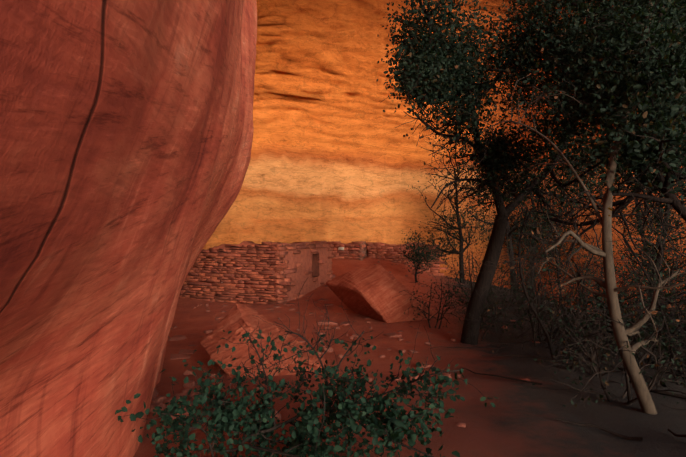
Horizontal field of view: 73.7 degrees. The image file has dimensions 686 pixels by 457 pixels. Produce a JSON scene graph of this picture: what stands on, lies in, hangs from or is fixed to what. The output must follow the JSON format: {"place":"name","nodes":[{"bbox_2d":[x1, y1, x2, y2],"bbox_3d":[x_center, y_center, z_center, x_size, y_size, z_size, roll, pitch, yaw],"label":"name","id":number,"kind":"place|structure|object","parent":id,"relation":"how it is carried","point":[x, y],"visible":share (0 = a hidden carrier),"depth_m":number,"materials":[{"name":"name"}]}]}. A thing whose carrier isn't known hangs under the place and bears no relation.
{"place":"outdoors","nodes":[
{"label":"outdoors","id":0,"kind":"place"},
{"bbox_2d":[133,256,685,456],"bbox_3d":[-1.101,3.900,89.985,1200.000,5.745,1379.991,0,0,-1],"label":"ground","id":1,"kind":"structure","parent":0,"point":[519,420],"depth_m":5.83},
{"bbox_2d":[0,0,256,456],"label":"rock wall","id":2,"kind":"structure","parent":1,"relation":"on","point":[126,132],"depth_m":2.00,"materials":[{"name":"stone"}]},
{"bbox_2d":[180,241,294,304],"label":"ruin wall","id":3,"kind":"structure","parent":1,"relation":"on","point":[243,271],"depth_m":14.42,"materials":[{"name":"stone"}]},
{"bbox_2d":[200,300,325,377],"bbox_3d":[-1.250,1.931,6.686,1.741,0.921,1.128,33,0,10],"label":"boulder","id":4,"kind":"object","parent":1,"relation":"on","point":[237,318],"visible":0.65,"depth_m":6.41,"materials":[{"name":"stone"}]},
{"bbox_2d":[272,241,334,303],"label":"building wall","id":5,"kind":"structure","parent":1,"relation":"on","point":[311,262],"depth_m":15.24,"materials":[{"name":"stone"}]},
{"bbox_2d":[115,279,497,456],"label":"shrub","id":6,"kind":"object","parent":1,"relation":"on","point":[261,427],"visible":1,"depth_m":2.88,"materials":[{"name":"green plant"}]},
{"bbox_2d":[328,241,365,259],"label":"ruin wall","id":7,"kind":"structure","parent":1,"relation":"on","point":[350,251],"depth_m":19.33,"materials":[{"name":"stone"}]},
{"bbox_2d":[357,241,367,260],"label":"ruin wall","id":8,"kind":"structure","parent":1,"relation":"on","point":[364,251],"depth_m":19.28,"materials":[{"name":"stone"}]},
{"bbox_2d":[149,261,576,426],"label":"rocks","id":9,"kind":"object","parent":1,"relation":"on","point":[160,400],"visible":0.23,"depth_m":7.76,"materials":[{"name":"red stone"}]},
{"bbox_2d":[326,264,434,322],"bbox_3d":[0.887,1.781,11.607,2.046,1.389,1.771,44,-5,-22],"label":"boulder","id":10,"kind":"object","parent":1,"relation":"on","point":[371,291],"visible":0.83,"depth_m":10.96,"materials":[{"name":"stone"}]},
{"bbox_2d":[366,242,448,275],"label":"ruin wall","id":11,"kind":"structure","parent":1,"relation":"on","point":[384,251],"depth_m":19.34,"materials":[{"name":"stone"}]},
{"bbox_2d":[398,229,442,281],"bbox_3d":[2.909,1.070,17.114,1.628,2.258,1.681,0,0,-1],"label":"tree","id":12,"kind":"object","parent":1,"relation":"on","point":[418,260],"visible":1,"depth_m":16.99,"materials":[{"name":"green plant"}]},
{"bbox_2d":[202,0,685,317],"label":"cliff face","id":13,"kind":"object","parent":1,"relation":"on","point":[336,155],"visible":0.31,"depth_m":19.90,"materials":[{"name":"orange stone"}]},
{"bbox_2d":[376,0,678,344],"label":"oak tree","id":14,"kind":"object","parent":1,"relation":"on","point":[430,71],"visible":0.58,"depth_m":7.74,"materials":[{"name":"green plant"}]},
{"bbox_2d":[392,217,685,406],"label":"twiggy shrub","id":15,"kind":"object","parent":1,"relation":"on","point":[595,366],"visible":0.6,"depth_m":7.76,"materials":[{"name":"brown plant"}]},
{"bbox_2d":[407,115,685,338],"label":"tree","id":16,"kind":"object","parent":1,"relation":"on","point":[459,228],"visible":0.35,"depth_m":17.24,"materials":[{"name":"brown plant"}]},
{"bbox_2d":[430,345,685,440],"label":"fallen branches","id":17,"kind":"object","parent":1,"relation":"on","point":[634,438],"visible":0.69,"depth_m":5.67,"materials":[{"name":"brown wood"}]},
{"bbox_2d":[457,0,685,414],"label":"pale tree","id":18,"kind":"object","parent":1,"relation":"on","point":[636,378],"visible":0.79,"depth_m":4.76,"materials":[{"name":"beige plant"}]},
{"bbox_2d":[475,0,685,370],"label":"dark tree","id":19,"kind":"object","parent":1,"relation":"on","point":[615,38],"visible":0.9,"depth_m":5.54,"materials":[{"name":"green plant"}]},
{"bbox_2d":[491,157,685,387],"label":"bare tree","id":20,"kind":"object","parent":1,"relation":"on","point":[633,295],"visible":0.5,"depth_m":9.23,"materials":[{"name":"brown plant"}]}
]}

